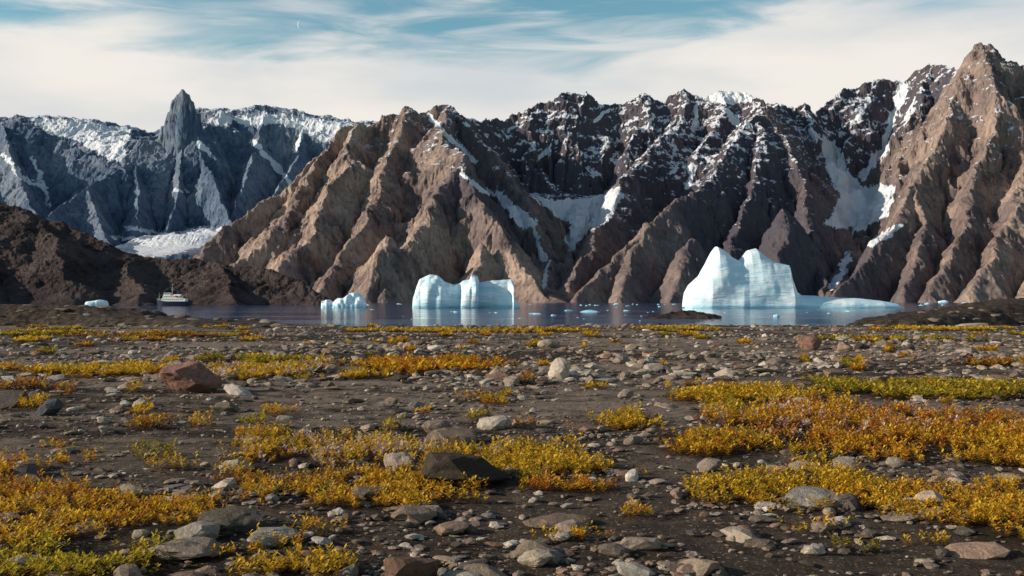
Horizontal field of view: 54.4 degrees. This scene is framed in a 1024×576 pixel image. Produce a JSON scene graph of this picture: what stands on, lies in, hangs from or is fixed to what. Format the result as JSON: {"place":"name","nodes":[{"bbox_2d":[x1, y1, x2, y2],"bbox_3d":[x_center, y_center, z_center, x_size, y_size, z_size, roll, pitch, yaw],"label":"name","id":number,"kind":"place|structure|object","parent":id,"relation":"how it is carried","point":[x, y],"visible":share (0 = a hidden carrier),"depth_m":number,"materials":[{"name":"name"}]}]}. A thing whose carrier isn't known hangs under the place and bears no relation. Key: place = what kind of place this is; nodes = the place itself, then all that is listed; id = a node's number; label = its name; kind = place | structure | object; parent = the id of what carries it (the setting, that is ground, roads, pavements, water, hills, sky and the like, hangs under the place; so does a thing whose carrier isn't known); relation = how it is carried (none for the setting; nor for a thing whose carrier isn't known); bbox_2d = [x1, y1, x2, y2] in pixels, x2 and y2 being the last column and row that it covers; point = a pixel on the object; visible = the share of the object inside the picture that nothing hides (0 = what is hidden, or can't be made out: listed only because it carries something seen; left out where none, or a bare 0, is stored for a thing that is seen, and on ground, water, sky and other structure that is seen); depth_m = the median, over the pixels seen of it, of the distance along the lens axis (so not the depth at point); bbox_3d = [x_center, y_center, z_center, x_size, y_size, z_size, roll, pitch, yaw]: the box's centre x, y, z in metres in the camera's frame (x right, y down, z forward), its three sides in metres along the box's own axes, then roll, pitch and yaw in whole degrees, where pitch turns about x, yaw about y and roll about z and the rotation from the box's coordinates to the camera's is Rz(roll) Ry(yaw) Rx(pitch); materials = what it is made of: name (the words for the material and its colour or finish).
{"place":"outdoors","nodes":[
{"label":"outdoors","id":0,"kind":"place"},
{"bbox_2d":[0,203,334,305],"bbox_3d":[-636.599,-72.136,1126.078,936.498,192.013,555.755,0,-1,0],"label":"rocky headland","id":1,"kind":"structure","parent":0,"point":[43,261],"depth_m":1009.63,"materials":[{"name":"brown stone"}]},
{"bbox_2d":[0,89,377,259],"bbox_3d":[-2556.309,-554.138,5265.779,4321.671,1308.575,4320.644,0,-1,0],"label":"distant mountains","id":2,"kind":"structure","parent":0,"point":[187,180],"depth_m":5469.44,"materials":[{"name":"grey stone"}]},
{"bbox_2d":[0,298,1023,575],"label":"ground","id":3,"kind":"structure","parent":0,"point":[574,404],"depth_m":7.46,"materials":[{"name":"soil"}]},
{"bbox_2d":[0,454,27,468],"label":"boulder","id":4,"kind":"object","parent":3,"relation":"on","point":[8,456],"visible":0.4,"depth_m":6.52,"materials":[{"name":"stone"}]},
{"bbox_2d":[0,390,28,407],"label":"boulder","id":5,"kind":"object","parent":3,"relation":"on","point":[10,399],"visible":0.77,"depth_m":10.09,"materials":[{"name":"stone"}]},
{"bbox_2d":[35,398,62,415],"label":"boulder","id":6,"kind":"object","parent":3,"relation":"on","point":[51,407],"visible":0.97,"depth_m":9.40,"materials":[{"name":"stone"}]},
{"bbox_2d":[98,426,114,431],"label":"boulder","id":7,"kind":"object","parent":3,"relation":"on","point":[103,428],"visible":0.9,"depth_m":8.21,"materials":[{"name":"stone"}]},
{"bbox_2d":[114,484,163,499],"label":"boulder","id":8,"kind":"object","parent":3,"relation":"on","point":[147,492],"visible":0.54,"depth_m":5.54,"materials":[{"name":"stone"}]},
{"bbox_2d":[141,537,221,559],"bbox_3d":[-1.437,1.135,4.331,0.323,0.087,0.250,0,-1,10],"label":"boulder","id":9,"kind":"object","parent":3,"relation":"on","point":[186,548],"visible":0.89,"depth_m":4.25,"materials":[{"name":"stone"}]},
{"bbox_2d":[159,360,221,392],"bbox_3d":[-3.918,1.104,12.072,0.688,0.450,0.686,1,-1,-39],"label":"boulder","id":10,"kind":"object","parent":3,"relation":"on","point":[193,376],"visible":0.93,"depth_m":11.91,"materials":[{"name":"stone"}]},
{"bbox_2d":[174,521,219,538],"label":"boulder","id":11,"kind":"object","parent":3,"relation":"on","point":[203,529],"visible":0.79,"depth_m":4.53,"materials":[{"name":"stone"}]},
{"bbox_2d":[213,402,240,411],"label":"boulder","id":12,"kind":"object","parent":3,"relation":"on","point":[226,406],"visible":0.9,"depth_m":9.81,"materials":[{"name":"stone"}]},
{"bbox_2d":[197,505,262,535],"bbox_3d":[-1.319,1.113,4.752,0.317,0.138,0.260,0,-1,31],"label":"boulder","id":13,"kind":"object","parent":3,"relation":"on","point":[230,520],"visible":0.81,"depth_m":4.68,"materials":[{"name":"stone"}]},
{"bbox_2d":[219,459,251,473],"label":"boulder","id":14,"kind":"object","parent":3,"relation":"on","point":[235,462],"visible":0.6,"depth_m":6.42,"materials":[{"name":"stone"}]},
{"bbox_2d":[247,526,299,547],"bbox_3d":[-1.081,1.135,4.510,0.238,0.085,0.145,0,-1,-22],"label":"boulder","id":15,"kind":"object","parent":3,"relation":"on","point":[266,541],"visible":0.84,"depth_m":4.49,"materials":[{"name":"stone"}]},
{"bbox_2d":[295,332,309,338],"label":"boulder","id":16,"kind":"object","parent":3,"relation":"on","point":[303,335],"visible":0.91,"depth_m":28.43,"materials":[{"name":"stone"}]},
{"bbox_2d":[351,486,389,500],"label":"boulder","id":17,"kind":"object","parent":3,"relation":"on","point":[363,493],"visible":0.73,"depth_m":5.48,"materials":[{"name":"stone"}]},
{"bbox_2d":[384,452,415,473],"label":"boulder","id":18,"kind":"object","parent":3,"relation":"on","point":[392,459],"visible":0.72,"depth_m":6.34,"materials":[{"name":"stone"}]},
{"bbox_2d":[383,556,439,575],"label":"boulder","id":19,"kind":"object","parent":3,"relation":"on","point":[403,566],"visible":0.99,"depth_m":3.89,"materials":[{"name":"stone"}]},
{"bbox_2d":[391,504,436,523],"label":"boulder","id":20,"kind":"object","parent":3,"relation":"on","point":[421,514],"visible":0.91,"depth_m":5.00,"materials":[{"name":"stone"}]},
{"bbox_2d":[424,505,442,513],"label":"boulder","id":21,"kind":"object","parent":3,"relation":"on","point":[437,509],"visible":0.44,"depth_m":5.17,"materials":[{"name":"stone"}]},
{"bbox_2d":[421,419,452,432],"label":"boulder","id":22,"kind":"object","parent":3,"relation":"on","point":[428,426],"visible":0.59,"depth_m":8.13,"materials":[{"name":"stone"}]},
{"bbox_2d":[426,427,476,445],"bbox_3d":[-0.464,1.159,7.692,0.408,0.158,0.266,0,-1,-20],"label":"boulder","id":23,"kind":"object","parent":3,"relation":"on","point":[466,435],"visible":0.73,"depth_m":7.63,"materials":[{"name":"stone"}]},
{"bbox_2d":[421,452,509,485],"bbox_3d":[-0.272,1.102,6.008,0.541,0.233,0.393,0,-1,17],"label":"boulder","id":24,"kind":"object","parent":3,"relation":"on","point":[449,466],"visible":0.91,"depth_m":5.88,"materials":[{"name":"stone"}]},
{"bbox_2d":[477,415,511,430],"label":"boulder","id":25,"kind":"object","parent":3,"relation":"on","point":[492,423],"visible":0.81,"depth_m":8.43,"materials":[{"name":"stone"}]},
{"bbox_2d":[503,375,519,385],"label":"boulder","id":26,"kind":"object","parent":3,"relation":"on","point":[515,380],"visible":0.88,"depth_m":13.02,"materials":[{"name":"stone"}]},
{"bbox_2d":[0,323,1023,575],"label":"arctic willow","id":27,"kind":"object","parent":3,"relation":"on","point":[882,423],"visible":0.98,"depth_m":7.13,"materials":[{"name":"yellow plant"}]},
{"bbox_2d":[0,323,1023,575],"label":"scattered stones","id":28,"kind":"object","parent":3,"relation":"on","point":[692,565],"visible":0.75,"depth_m":8.48,"materials":[{"name":"grey stone"}]},
{"bbox_2d":[0,304,1023,327],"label":"shore rocks","id":29,"kind":"object","parent":3,"relation":"on","point":[149,317],"visible":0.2,"depth_m":62.41,"materials":[{"name":"stone"}]},
{"bbox_2d":[517,549,555,566],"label":"boulder","id":30,"kind":"object","parent":3,"relation":"on","point":[536,558],"visible":0.98,"depth_m":4.14,"materials":[{"name":"stone"}]},
{"bbox_2d":[537,339,556,347],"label":"boulder","id":31,"kind":"object","parent":3,"relation":"on","point":[546,343],"visible":0.91,"depth_m":23.29,"materials":[{"name":"stone"}]},
{"bbox_2d":[523,513,590,528],"bbox_3d":[0.231,1.155,4.922,0.306,0.059,0.266,1,-1,-42],"label":"boulder","id":32,"kind":"object","parent":3,"relation":"on","point":[551,521],"visible":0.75,"depth_m":4.89,"materials":[{"name":"stone"}]},
{"bbox_2d":[548,357,569,378],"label":"boulder","id":33,"kind":"object","parent":3,"relation":"on","point":[559,367],"visible":0.77,"depth_m":13.77,"materials":[{"name":"stone"}]},
{"bbox_2d":[617,390,633,399],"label":"boulder","id":34,"kind":"object","parent":3,"relation":"on","point":[623,394],"visible":0.89,"depth_m":11.09,"materials":[{"name":"stone"}]},
{"bbox_2d":[643,363,664,372],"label":"boulder","id":35,"kind":"object","parent":3,"relation":"on","point":[654,367],"visible":0.77,"depth_m":15.41,"materials":[{"name":"stone"}]},
{"bbox_2d":[697,458,721,471],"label":"boulder","id":36,"kind":"object","parent":3,"relation":"on","point":[708,464],"visible":0.91,"depth_m":6.49,"materials":[{"name":"stone"}]},
{"bbox_2d":[797,335,821,349],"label":"boulder","id":37,"kind":"object","parent":3,"relation":"on","point":[810,342],"visible":0.94,"depth_m":22.69,"materials":[{"name":"stone"}]},
{"bbox_2d":[785,486,840,507],"bbox_3d":[1.671,1.143,5.441,0.338,0.102,0.246,0,-1,25],"label":"boulder","id":38,"kind":"object","parent":3,"relation":"on","point":[800,494],"visible":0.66,"depth_m":5.41,"materials":[{"name":"stone"}]},
{"bbox_2d":[837,342,852,352],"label":"boulder","id":39,"kind":"object","parent":3,"relation":"on","point":[843,347],"visible":0.88,"depth_m":21.00,"materials":[{"name":"stone"}]},
{"bbox_2d":[833,456,857,468],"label":"boulder","id":40,"kind":"object","parent":3,"relation":"on","point":[849,460],"visible":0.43,"depth_m":6.50,"materials":[{"name":"stone"}]},
{"bbox_2d":[885,457,904,467],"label":"boulder","id":41,"kind":"object","parent":3,"relation":"on","point":[892,462],"visible":0.94,"depth_m":6.56,"materials":[{"name":"stone"}]},
{"bbox_2d":[955,323,987,325],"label":"boulder","id":42,"kind":"object","parent":3,"relation":"on","point":[965,324],"visible":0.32,"depth_m":46.72,"materials":[{"name":"stone"}]},
{"bbox_2d":[0,0,1023,131],"label":"sky","id":43,"kind":"structure","parent":0,"point":[121,62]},
{"bbox_2d":[112,303,962,325],"bbox_3d":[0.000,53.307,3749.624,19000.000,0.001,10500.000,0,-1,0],"label":"sea water","id":44,"kind":"structure","parent":0,"point":[390,314],"depth_m":303.86,"materials":[{"name":"liquid"}]},
{"bbox_2d":[85,300,108,305],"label":"iceberg","id":45,"kind":"object","parent":44,"relation":"on","point":[97,303],"visible":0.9,"depth_m":701.60,"materials":[{"name":"white ice"}]},
{"bbox_2d":[156,283,190,305],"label":"passenger ship","id":46,"kind":"object","parent":44,"relation":"on","point":[166,299],"visible":0.94,"depth_m":797.43,"materials":[{"name":"paint"}]},
{"bbox_2d":[321,293,367,307],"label":"iceberg","id":47,"kind":"object","parent":44,"relation":"on","point":[353,300],"visible":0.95,"depth_m":590.72,"materials":[{"name":"white ice"}]},
{"bbox_2d":[412,274,519,307],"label":"iceberg","id":48,"kind":"object","parent":44,"relation":"on","point":[433,291],"visible":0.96,"depth_m":562.89,"materials":[{"name":"white ice"}]},
{"bbox_2d":[367,300,966,320],"bbox_3d":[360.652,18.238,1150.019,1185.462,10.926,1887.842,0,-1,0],"label":"floating ice","id":49,"kind":"structure","parent":44,"relation":"on","point":[941,301],"depth_m":403.11,"materials":[{"name":"white ice"}]},
{"bbox_2d":[643,309,721,318],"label":"rock skerry","id":50,"kind":"structure","parent":44,"relation":"in","point":[688,314],"depth_m":229.90,"materials":[{"name":"stone"}]},
{"bbox_2d":[682,247,902,307],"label":"iceberg","id":51,"kind":"object","parent":44,"relation":"on","point":[755,278],"visible":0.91,"depth_m":558.93,"materials":[{"name":"white ice"}]},
{"bbox_2d":[193,42,1023,302],"bbox_3d":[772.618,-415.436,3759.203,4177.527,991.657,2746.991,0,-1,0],"label":"mountain range","id":52,"kind":"structure","parent":0,"point":[910,189],"depth_m":3160.51,"materials":[{"name":"brown stone"}]}
]}

